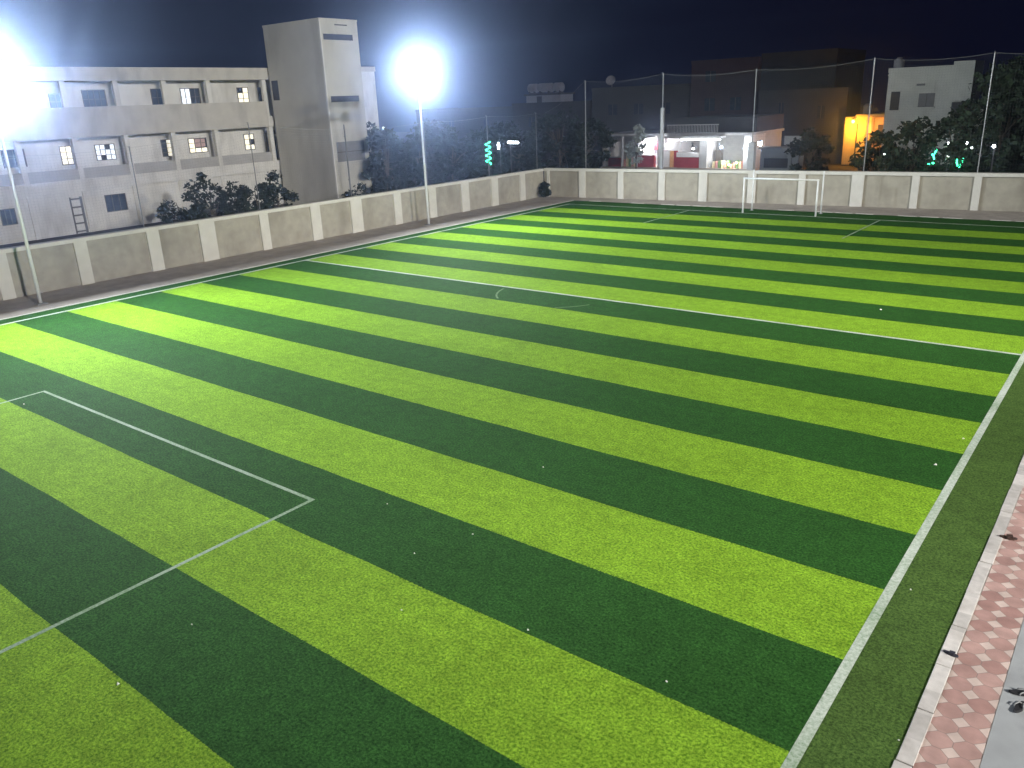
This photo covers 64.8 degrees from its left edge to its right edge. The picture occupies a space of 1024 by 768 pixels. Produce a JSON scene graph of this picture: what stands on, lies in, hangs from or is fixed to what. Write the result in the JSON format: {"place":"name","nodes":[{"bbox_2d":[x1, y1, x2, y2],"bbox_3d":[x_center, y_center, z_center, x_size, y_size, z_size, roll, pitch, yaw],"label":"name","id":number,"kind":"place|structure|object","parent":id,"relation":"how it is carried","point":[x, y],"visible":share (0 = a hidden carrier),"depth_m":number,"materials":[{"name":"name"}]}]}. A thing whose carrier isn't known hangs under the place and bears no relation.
{"place":"outdoors","nodes":[
{"label":"outdoors","id":0,"kind":"place"},
{"bbox_2d":[389,167,543,181],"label":"road","id":1,"kind":"structure","parent":0,"point":[471,174],"depth_m":84.85,"materials":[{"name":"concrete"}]},
{"bbox_2d":[758,146,803,169],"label":"kiosk","id":2,"kind":"object","parent":1,"relation":"on","point":[778,161],"visible":0.52,"depth_m":69.82,"materials":[{"name":"concrete"}]},
{"bbox_2d":[784,136,801,169],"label":"billboard","id":3,"kind":"object","parent":1,"relation":"on","point":[787,140],"visible":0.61,"depth_m":68.62},
{"bbox_2d":[784,127,835,170],"bbox_3d":[23.642,-18.034,63.804,3.863,4.491,3.260,-10,21,-20],"label":"tree","id":4,"kind":"object","parent":1,"relation":"on","point":[816,162],"visible":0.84,"depth_m":63.34,"materials":[{"name":"green plant"}]},
{"bbox_2d":[0,127,1013,247],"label":"ground","id":5,"kind":"structure","parent":0,"point":[833,167],"depth_m":66.45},
{"bbox_2d":[128,146,144,226],"bbox_3d":[-18.286,-8.600,39.647,0.052,5.990,0.136,13,24,36],"label":"net post","id":6,"kind":"object","parent":5,"relation":"on","point":[136,185],"visible":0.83,"depth_m":39.27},
{"bbox_2d":[0,114,537,246],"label":"safety net","id":7,"kind":"object","parent":6,"relation":"attached to","point":[251,173],"visible":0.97,"depth_m":43.61,"materials":[{"name":"fabric"}]},
{"bbox_2d":[155,191,206,223],"bbox_3d":[-19.934,-10.148,48.762,2.872,3.012,3.021,2,20,11],"label":"shrub","id":8,"kind":"object","parent":5,"relation":"on","point":[195,213],"visible":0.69,"depth_m":48.13,"materials":[{"name":"green plant"}]},
{"bbox_2d":[0,67,380,244],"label":"school building","id":9,"kind":"structure","parent":5,"relation":"on","point":[62,113],"depth_m":55.96,"materials":[{"name":"paint"}]},
{"bbox_2d":[0,94,17,108],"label":"window","id":10,"kind":"structure","parent":9,"relation":"in","point":[13,103],"depth_m":51.05,"materials":[{"name":"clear glass"}]},
{"bbox_2d":[0,208,17,225],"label":"window","id":11,"kind":"structure","parent":9,"relation":"in","point":[6,219],"depth_m":50.78,"materials":[{"name":"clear glass"}]},
{"bbox_2d":[0,149,27,167],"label":"window","id":12,"kind":"structure","parent":9,"relation":"in","point":[10,153],"depth_m":51.59,"materials":[{"name":"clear glass"}]},
{"bbox_2d":[48,93,61,107],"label":"window","id":13,"kind":"structure","parent":9,"relation":"in","point":[55,101],"depth_m":53.01,"materials":[{"name":"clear glass"}]},
{"bbox_2d":[58,146,74,164],"bbox_3d":[-29.883,-15.342,54.134,0.050,1.220,0.800,13,24,36],"label":"window","id":14,"kind":"structure","parent":9,"relation":"in","point":[65,151],"depth_m":54.12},
{"bbox_2d":[69,196,88,233],"bbox_3d":[-29.030,-11.326,54.074,0.066,2.380,0.800,13,24,36],"label":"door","id":15,"kind":"structure","parent":9,"relation":"in","point":[76,211],"depth_m":54.07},
{"bbox_2d":[81,90,107,106],"bbox_3d":[-28.409,-19.385,54.903,0.050,1.220,1.600,13,24,36],"label":"window","id":16,"kind":"structure","parent":9,"relation":"in","point":[91,98],"depth_m":54.86,"materials":[{"name":"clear glass"}]},
{"bbox_2d":[94,144,116,160],"bbox_3d":[-28.254,-16.118,56.075,0.050,1.070,1.400,13,24,36],"label":"window","id":17,"kind":"structure","parent":9,"relation":"in","point":[100,148],"depth_m":56.06,"materials":[{"name":"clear glass"}]},
{"bbox_2d":[104,193,128,211],"bbox_3d":[-27.409,-12.574,55.880,0.050,1.150,1.480,13,24,36],"label":"window","id":18,"kind":"structure","parent":9,"relation":"in","point":[113,203],"depth_m":55.86,"materials":[{"name":"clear glass"}]},
{"bbox_2d":[150,89,162,104],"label":"window","id":19,"kind":"structure","parent":9,"relation":"in","point":[156,96],"depth_m":58.19,"materials":[{"name":"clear glass"}]},
{"bbox_2d":[160,139,171,156],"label":"window","id":20,"kind":"structure","parent":9,"relation":"in","point":[168,151],"depth_m":59.41,"materials":[{"name":"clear glass"}]},
{"bbox_2d":[179,88,200,103],"bbox_3d":[-23.988,-21.427,60.193,0.050,1.220,1.580,13,24,36],"label":"window","id":21,"kind":"structure","parent":9,"relation":"in","point":[188,95],"depth_m":60.15,"materials":[{"name":"white glass"}]},
{"bbox_2d":[187,137,207,152],"bbox_3d":[-23.873,-18.141,61.317,0.050,1.070,1.550,13,24,36],"label":"window","id":22,"kind":"structure","parent":9,"relation":"in","point":[197,146],"depth_m":61.29,"materials":[{"name":"white glass"}]},
{"bbox_2d":[236,87,249,101],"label":"window","id":23,"kind":"structure","parent":9,"relation":"in","point":[242,92],"depth_m":63.53,"materials":[{"name":"white glass"}]},
{"bbox_2d":[243,134,255,149],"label":"window","id":24,"kind":"structure","parent":9,"relation":"in","point":[245,136],"depth_m":64.68,"materials":[{"name":"white glass"}]},
{"bbox_2d":[257,87,261,100],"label":"window","id":25,"kind":"structure","parent":9,"relation":"in","point":[259,88],"depth_m":64.68,"materials":[{"name":"black glass"}]},
{"bbox_2d":[265,130,277,158],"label":"dark doorway","id":26,"kind":"structure","parent":9,"relation":"in","point":[266,130],"depth_m":66.32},
{"bbox_2d":[183,172,235,218],"bbox_3d":[-18.545,-11.127,49.894,3.266,3.996,2.959,13,24,36],"label":"shrub","id":27,"kind":"object","parent":5,"relation":"on","point":[201,201],"visible":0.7,"depth_m":49.29,"materials":[{"name":"green plant"}]},
{"bbox_2d":[216,181,257,215],"bbox_3d":[-17.250,-11.202,50.962,2.821,3.335,2.862,13,24,36],"label":"shrub","id":28,"kind":"object","parent":5,"relation":"on","point":[240,203],"visible":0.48,"depth_m":50.38,"materials":[{"name":"green plant"}]},
{"bbox_2d":[247,122,260,209],"bbox_3d":[-14.120,-10.909,44.518,0.052,6.790,0.136,13,24,36],"label":"net post","id":29,"kind":"object","parent":5,"relation":"on","point":[253,164],"visible":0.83,"depth_m":44.13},
{"bbox_2d":[237,183,278,209],"bbox_3d":[-16.427,-11.487,52.125,2.658,3.036,2.531,13,24,36],"label":"shrub","id":30,"kind":"object","parent":5,"relation":"on","point":[268,203],"visible":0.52,"depth_m":51.73,"materials":[{"name":"green plant"}]},
{"bbox_2d":[0,169,543,300],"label":"boundary wall","id":31,"kind":"structure","parent":5,"relation":"on","point":[73,262],"depth_m":43.34,"materials":[{"name":"paint"}]},
{"bbox_2d":[254,170,298,206],"bbox_3d":[-15.432,-12.281,53.274,2.953,3.685,2.749,-3,19,0],"label":"shrub","id":32,"kind":"object","parent":5,"relation":"on","point":[283,193],"visible":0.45,"depth_m":52.73,"materials":[{"name":"green plant"}]},
{"bbox_2d":[262,18,372,204],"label":"stair tower","id":33,"kind":"structure","parent":5,"relation":"on","point":[314,72],"depth_m":61.50,"materials":[{"name":"paint"}]},
{"bbox_2d":[271,80,279,99],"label":"side window","id":34,"kind":"structure","parent":33,"relation":"in","point":[275,89],"depth_m":62.98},
{"bbox_2d":[322,33,353,41],"bbox_3d":[-12.797,-25.580,59.485,0.068,0.520,2.900,13,24,36],"label":"slot window","id":35,"kind":"structure","parent":33,"relation":"in","point":[326,36],"depth_m":59.42,"materials":[{"name":"glass"}]},
{"bbox_2d":[330,95,359,102],"bbox_3d":[-12.583,-21.557,60.961,0.068,0.540,2.850,13,24,36],"label":"slot window","id":36,"kind":"structure","parent":33,"relation":"in","point":[334,98],"depth_m":60.88,"materials":[{"name":"glass"}]},
{"bbox_2d":[344,129,351,195],"bbox_3d":[-9.988,-12.505,49.555,0.052,6.140,0.136,13,24,36],"label":"net post","id":37,"kind":"object","parent":5,"relation":"on","point":[348,163],"visible":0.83,"depth_m":49.24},
{"bbox_2d":[341,181,370,197],"bbox_3d":[-10.601,-13.119,56.909,2.797,2.478,2.793,13,24,36],"label":"shrub","id":38,"kind":"object","parent":5,"relation":"on","point":[359,186],"visible":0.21,"depth_m":56.54,"materials":[{"name":"green plant"}]},
{"bbox_2d":[366,121,394,187],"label":"tree","id":39,"kind":"object","parent":5,"relation":"on","point":[370,131],"visible":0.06,"depth_m":67.88,"materials":[{"name":"green plant"}]},
{"bbox_2d":[373,175,394,192],"bbox_3d":[-9.036,-13.850,58.658,3.017,2.589,2.920,-8,20,-15],"label":"shrub","id":40,"kind":"object","parent":5,"relation":"on","point":[386,180],"visible":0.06,"depth_m":58.49,"materials":[{"name":"green plant"}]},
{"bbox_2d":[361,128,413,192],"bbox_3d":[-9.591,-16.800,62.305,3.856,5.770,3.851,-14,22,-29],"label":"tree","id":41,"kind":"object","parent":5,"relation":"on","point":[388,138],"visible":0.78,"depth_m":62.00,"materials":[{"name":"green plant"}]},
{"bbox_2d":[387,127,451,187],"bbox_3d":[-7.202,-17.737,64.936,5.069,5.755,5.216,13,24,36],"label":"tree","id":42,"kind":"object","parent":5,"relation":"on","point":[437,172],"visible":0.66,"depth_m":63.70,"materials":[{"name":"green plant"}]},
{"bbox_2d":[422,121,427,184],"bbox_3d":[-5.810,-14.506,54.533,0.052,6.290,0.136,13,24,36],"label":"net post","id":43,"kind":"object","parent":5,"relation":"on","point":[425,152],"visible":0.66,"depth_m":54.19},
{"bbox_2d":[398,116,461,181],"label":"tree","id":44,"kind":"object","parent":5,"relation":"on","point":[431,129],"visible":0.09,"depth_m":72.64,"materials":[{"name":"green plant"}]},
{"bbox_2d":[425,123,487,182],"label":"tree","id":45,"kind":"object","parent":5,"relation":"on","point":[442,145],"visible":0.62,"depth_m":67.98,"materials":[{"name":"green plant"}]},
{"bbox_2d":[415,106,512,152],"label":"apartment building","id":46,"kind":"structure","parent":5,"relation":"on","point":[458,115],"depth_m":123.02,"materials":[{"name":"concrete"}]},
{"bbox_2d":[455,126,516,177],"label":"tree","id":47,"kind":"object","parent":5,"relation":"on","point":[494,138],"visible":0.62,"depth_m":71.14,"materials":[{"name":"green plant"}]},
{"bbox_2d":[485,142,491,173],"bbox_3d":[-1.851,-17.304,64.908,0.480,4.384,0.479,13,24,36],"label":"green light","id":48,"kind":"object","parent":5,"relation":"on","point":[487,149],"visible":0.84,"depth_m":64.45,"materials":[{"name":"metal"}]},
{"bbox_2d":[477,120,527,171],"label":"tree","id":49,"kind":"object","parent":5,"relation":"on","point":[500,129],"visible":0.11,"depth_m":75.99,"materials":[{"name":"green plant"}]},
{"bbox_2d":[0,200,1023,319],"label":"edging","id":50,"kind":"object","parent":5,"relation":"on","point":[381,240],"visible":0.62,"depth_m":43.49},
{"bbox_2d":[0,200,1023,767],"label":"turf","id":51,"kind":"structure","parent":5,"relation":"on","point":[716,522],"depth_m":15.93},
{"bbox_2d":[0,210,879,653],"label":"box lines","id":52,"kind":"object","parent":51,"relation":"on","point":[206,550],"visible":1,"depth_m":15.55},
{"bbox_2d":[1,204,1023,767],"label":"pitch lines","id":53,"kind":"object","parent":51,"relation":"on","point":[821,708],"visible":1,"depth_m":13.40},
{"bbox_2d":[495,226,828,307],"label":"faded lines","id":54,"kind":"object","parent":51,"relation":"on","point":[659,226],"visible":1,"depth_m":41.61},
{"bbox_2d":[751,170,754,210],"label":"slim post","id":55,"kind":"object","parent":51,"relation":"on","point":[752,190],"visible":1,"depth_m":51.78,"materials":[{"name":"metal"}]},
{"bbox_2d":[742,177,819,216],"bbox_3d":[16.451,-11.537,49.637,4.700,2.185,0.110,13,24,36],"label":"football goal","id":56,"kind":"object","parent":51,"relation":"on","point":[817,180],"visible":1,"depth_m":49.13,"materials":[{"name":"white paint"}]},
{"bbox_2d":[819,171,824,213],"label":"slim post","id":57,"kind":"object","parent":51,"relation":"on","point":[822,193],"visible":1,"depth_m":49.18,"materials":[{"name":"metal"}]},
{"bbox_2d":[0,196,1023,759],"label":"apron","id":58,"kind":"object","parent":5,"relation":"on","point":[64,296],"visible":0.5,"depth_m":45.83,"materials":[{"name":"concrete"}]},
{"bbox_2d":[0,60,47,304],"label":"floodlight pole","id":59,"kind":"object","parent":58,"relation":"on","point":[8,88],"visible":1,"depth_m":32.27,"materials":[{"name":"metal"}]},
{"bbox_2d":[401,62,431,224],"bbox_3d":[-5.653,-14.787,50.178,0.494,9.730,2.300,13,24,36],"label":"floodlight pole","id":60,"kind":"object","parent":58,"relation":"on","point":[417,78],"visible":1,"depth_m":49.17,"materials":[{"name":"metal"}]},
{"bbox_2d":[539,181,551,196],"bbox_3d":[2.597,-15.350,63.573,1.143,1.254,1.036,-5,20,-9],"label":"shrub","id":61,"kind":"object","parent":58,"relation":"on","point":[545,190],"visible":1,"depth_m":63.36,"materials":[{"name":"green plant"}]},
{"bbox_2d":[507,141,518,172],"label":"street lamp","id":62,"kind":"object","parent":5,"relation":"on","point":[513,142],"visible":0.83,"depth_m":66.91,"materials":[{"name":"metal"}]},
{"bbox_2d":[490,127,546,172],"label":"tree","id":63,"kind":"object","parent":5,"relation":"on","point":[533,157],"visible":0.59,"depth_m":72.51,"materials":[{"name":"green plant"}]},
{"bbox_2d":[512,100,592,159],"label":"apartment building","id":64,"kind":"structure","parent":5,"relation":"on","point":[520,110],"depth_m":102.37,"materials":[{"name":"grey concrete"}]},
{"bbox_2d":[524,92,574,102],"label":"roof shed","id":65,"kind":"structure","parent":64,"relation":"on","point":[547,97],"depth_m":103.13,"materials":[{"name":"concrete"}]},
{"bbox_2d":[527,84,537,93],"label":"roof tank","id":66,"kind":"object","parent":65,"relation":"on","point":[531,88],"visible":0.92,"depth_m":103.95,"materials":[{"name":"plastic"}]},
{"bbox_2d":[537,83,553,93],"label":"roof tank","id":67,"kind":"object","parent":65,"relation":"on","point":[542,88],"visible":0.93,"depth_m":102.72,"materials":[{"name":"plastic"}]},
{"bbox_2d":[553,82,564,92],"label":"roof tank","id":68,"kind":"object","parent":65,"relation":"on","point":[558,87],"visible":1,"depth_m":101.64,"materials":[{"name":"plastic"}]},
{"bbox_2d":[529,106,596,173],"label":"tree","id":69,"kind":"object","parent":5,"relation":"on","point":[551,126],"visible":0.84,"depth_m":73.47,"materials":[{"name":"green plant"}]},
{"bbox_2d":[584,80,585,162],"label":"net post","id":70,"kind":"object","parent":5,"relation":"on","point":[585,121],"visible":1,"depth_m":61.18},
{"bbox_2d":[562,118,617,167],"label":"tree","id":71,"kind":"object","parent":5,"relation":"on","point":[605,140],"visible":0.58,"depth_m":74.61,"materials":[{"name":"green plant"}]},
{"bbox_2d":[624,124,646,168],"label":"tree","id":72,"kind":"object","parent":5,"relation":"on","point":[633,147],"visible":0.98,"depth_m":77.55,"materials":[{"name":"green plant"}]},
{"bbox_2d":[592,83,690,158],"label":"apartment building","id":73,"kind":"structure","parent":5,"relation":"on","point":[607,108],"depth_m":94.29,"materials":[{"name":"grey concrete"}]},
{"bbox_2d":[606,76,614,84],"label":"satellite dish","id":74,"kind":"object","parent":73,"relation":"on","point":[610,80],"visible":1,"depth_m":95.93,"materials":[{"name":"metal"}]},
{"bbox_2d":[607,104,617,115],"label":"window","id":75,"kind":"structure","parent":73,"relation":"in","point":[612,109],"depth_m":96.48,"materials":[{"name":"black glass"}]},
{"bbox_2d":[634,103,643,114],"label":"window","id":76,"kind":"structure","parent":73,"relation":"in","point":[638,108],"depth_m":94.38,"materials":[{"name":"black glass"}]},
{"bbox_2d":[660,103,669,114],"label":"window","id":77,"kind":"structure","parent":73,"relation":"in","point":[667,110],"depth_m":92.24,"materials":[{"name":"black glass"}]},
{"bbox_2d":[659,73,664,168],"bbox_3d":[10.840,-17.828,58.303,0.200,8.750,0.210,13,24,36],"label":"net post","id":78,"kind":"object","parent":5,"relation":"on","point":[662,136],"visible":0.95,"depth_m":58.15,"materials":[{"name":"metal"}]},
{"bbox_2d":[690,56,761,116],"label":"apartment building","id":79,"kind":"structure","parent":5,"relation":"on","point":[709,70],"depth_m":87.42,"materials":[{"name":"brown concrete"}]},
{"bbox_2d":[703,98,714,111],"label":"window","id":80,"kind":"structure","parent":79,"relation":"in","point":[708,106],"depth_m":89.05,"materials":[{"name":"black glass"}]},
{"bbox_2d":[704,71,715,82],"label":"window","id":81,"kind":"structure","parent":79,"relation":"in","point":[710,75],"depth_m":88.10,"materials":[{"name":"black glass"}]},
{"bbox_2d":[729,97,740,110],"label":"window","id":82,"kind":"structure","parent":79,"relation":"in","point":[733,102],"depth_m":87.27,"materials":[{"name":"black glass"}]},
{"bbox_2d":[747,69,756,169],"bbox_3d":[16.359,-16.800,54.811,0.420,8.690,0.420,13,24,36],"label":"net post","id":83,"kind":"object","parent":5,"relation":"on","point":[751,157],"visible":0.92,"depth_m":54.99,"materials":[{"name":"metal"}]},
{"bbox_2d":[545,53,1023,171],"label":"safety net","id":84,"kind":"object","parent":83,"relation":"attached to","point":[796,118],"visible":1,"depth_m":52.57,"materials":[{"name":"fabric"}]},
{"bbox_2d":[544,168,1023,211],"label":"boundary wall","id":85,"kind":"structure","parent":5,"relation":"on","point":[977,191],"depth_m":53.52,"materials":[{"name":"paint"}]},
{"bbox_2d":[758,87,852,163],"bbox_3d":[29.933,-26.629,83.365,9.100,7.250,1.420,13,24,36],"label":"apartment building","id":86,"kind":"structure","parent":5,"relation":"on","point":[820,111],"depth_m":81.76,"materials":[{"name":"brown concrete"}]},
{"bbox_2d":[777,103,783,113],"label":"window","id":87,"kind":"structure","parent":86,"relation":"in","point":[781,107],"depth_m":83.49,"materials":[{"name":"grey glass"}]},
{"bbox_2d":[816,106,824,118],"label":"window","id":88,"kind":"structure","parent":86,"relation":"in","point":[820,112],"depth_m":81.24,"materials":[{"name":"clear glass"}]},
{"bbox_2d":[760,48,865,115],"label":"apartment building","id":89,"kind":"structure","parent":5,"relation":"on","point":[782,63],"depth_m":83.19,"materials":[{"name":"brown concrete"}]},
{"bbox_2d":[841,103,884,164],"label":"orange house","id":90,"kind":"structure","parent":5,"relation":"on","point":[856,122],"depth_m":78.74,"materials":[{"name":"paint"}]},
{"bbox_2d":[863,57,875,170],"bbox_3d":[22.405,-15.808,50.877,0.062,8.950,0.141,13,24,36],"label":"net post","id":91,"kind":"object","parent":5,"relation":"on","point":[869,113],"visible":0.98,"depth_m":50.47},
{"bbox_2d":[848,129,907,171],"bbox_3d":[25.689,-15.628,56.782,3.875,4.450,4.298,13,24,36],"label":"tree","id":92,"kind":"object","parent":5,"relation":"on","point":[878,161],"visible":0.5,"depth_m":56.08,"materials":[{"name":"green plant"}]},
{"bbox_2d":[878,116,944,171],"bbox_3d":[27.570,-15.777,55.773,4.519,5.253,4.401,0,19,6],"label":"tree","id":93,"kind":"object","parent":5,"relation":"on","point":[920,143],"visible":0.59,"depth_m":54.70,"materials":[{"name":"green plant"}]},
{"bbox_2d":[881,60,993,171],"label":"white house","id":94,"kind":"structure","parent":5,"relation":"on","point":[897,91],"depth_m":65.65,"materials":[{"name":"paint"}]},
{"bbox_2d":[888,91,900,111],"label":"window","id":95,"kind":"structure","parent":94,"relation":"in","point":[895,95],"depth_m":67.14,"materials":[{"name":"glass"}]},
{"bbox_2d":[893,57,904,67],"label":"roof tank","id":96,"kind":"object","parent":94,"relation":"on","point":[900,61],"visible":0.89,"depth_m":66.77,"materials":[{"name":"plastic"}]},
{"bbox_2d":[916,92,935,107],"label":"window","id":97,"kind":"structure","parent":94,"relation":"in","point":[929,96],"depth_m":65.69,"materials":[{"name":"glass"}]},
{"bbox_2d":[951,101,961,115],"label":"window","id":98,"kind":"structure","parent":94,"relation":"in","point":[954,105],"depth_m":64.61,"materials":[{"name":"glass"}]},
{"bbox_2d":[917,107,989,171],"bbox_3d":[29.652,-15.594,54.176,4.295,5.793,4.048,13,24,36],"label":"tree","id":99,"kind":"object","parent":5,"relation":"on","point":[958,123],"visible":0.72,"depth_m":53.16,"materials":[{"name":"green plant"}]},
{"bbox_2d":[891,455,1023,767],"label":"kerb","id":100,"kind":"structure","parent":5,"relation":"on","point":[907,755],"depth_m":11.21,"materials":[{"name":"concrete"}]},
{"bbox_2d":[943,650,958,657],"bbox_3d":[5.920,3.626,10.877,0.197,0.048,0.088,13,24,36],"label":"sandal","id":101,"kind":"object","parent":100,"relation":"on","point":[951,653],"visible":1,"depth_m":10.85,"materials":[{"name":"black rubber"}]},
{"bbox_2d":[913,486,1023,767],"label":"paver strip","id":102,"kind":"object","parent":5,"relation":"on","point":[958,731],"visible":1,"depth_m":10.61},
{"bbox_2d":[999,534,1017,539],"bbox_3d":[8.357,2.572,13.578,0.267,0.065,0.120,13,24,36],"label":"sandal","id":103,"kind":"object","parent":102,"relation":"on","point":[1008,536],"visible":1,"depth_m":13.55,"materials":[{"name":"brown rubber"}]},
{"bbox_2d":[977,52,995,171],"bbox_3d":[27.745,-14.811,47.492,0.062,8.890,0.141,13,24,36],"label":"net post","id":104,"kind":"object","parent":5,"relation":"on","point":[986,112],"visible":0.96,"depth_m":47.14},
{"bbox_2d":[955,55,1023,172],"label":"tree","id":105,"kind":"object","parent":5,"relation":"on","point":[998,93],"visible":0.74,"depth_m":52.23,"materials":[{"name":"green plant"}]},
{"bbox_2d":[996,88,1023,170],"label":"tree","id":106,"kind":"object","parent":5,"relation":"on","point":[1015,126],"visible":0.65,"depth_m":52.17,"materials":[{"name":"green plant"}]},
{"bbox_2d":[0,0,1023,131],"label":"sky","id":107,"kind":"structure","parent":0,"point":[481,53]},
{"bbox_2d":[600,114,783,169],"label":"shop building","id":108,"kind":"structure","parent":0,"point":[691,141],"depth_m":79.06,"materials":[{"name":"paint"}]},
{"bbox_2d":[663,151,669,166],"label":"door","id":109,"kind":"structure","parent":108,"relation":"in","point":[666,157],"depth_m":81.28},
{"bbox_2d":[979,619,1023,767],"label":"pavement","id":110,"kind":"structure","parent":0,"point":[1004,747],"depth_m":9.63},
{"bbox_2d":[1008,687,1023,695],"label":"sandal","id":111,"kind":"object","parent":110,"relation":"on","point":[1017,692],"visible":1,"depth_m":10.14,"materials":[{"name":"rubber"}]},
{"bbox_2d":[1013,701,1023,712],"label":"sandal","id":112,"kind":"object","parent":110,"relation":"on","point":[1019,707],"visible":1,"depth_m":9.88,"materials":[{"name":"rubber"}]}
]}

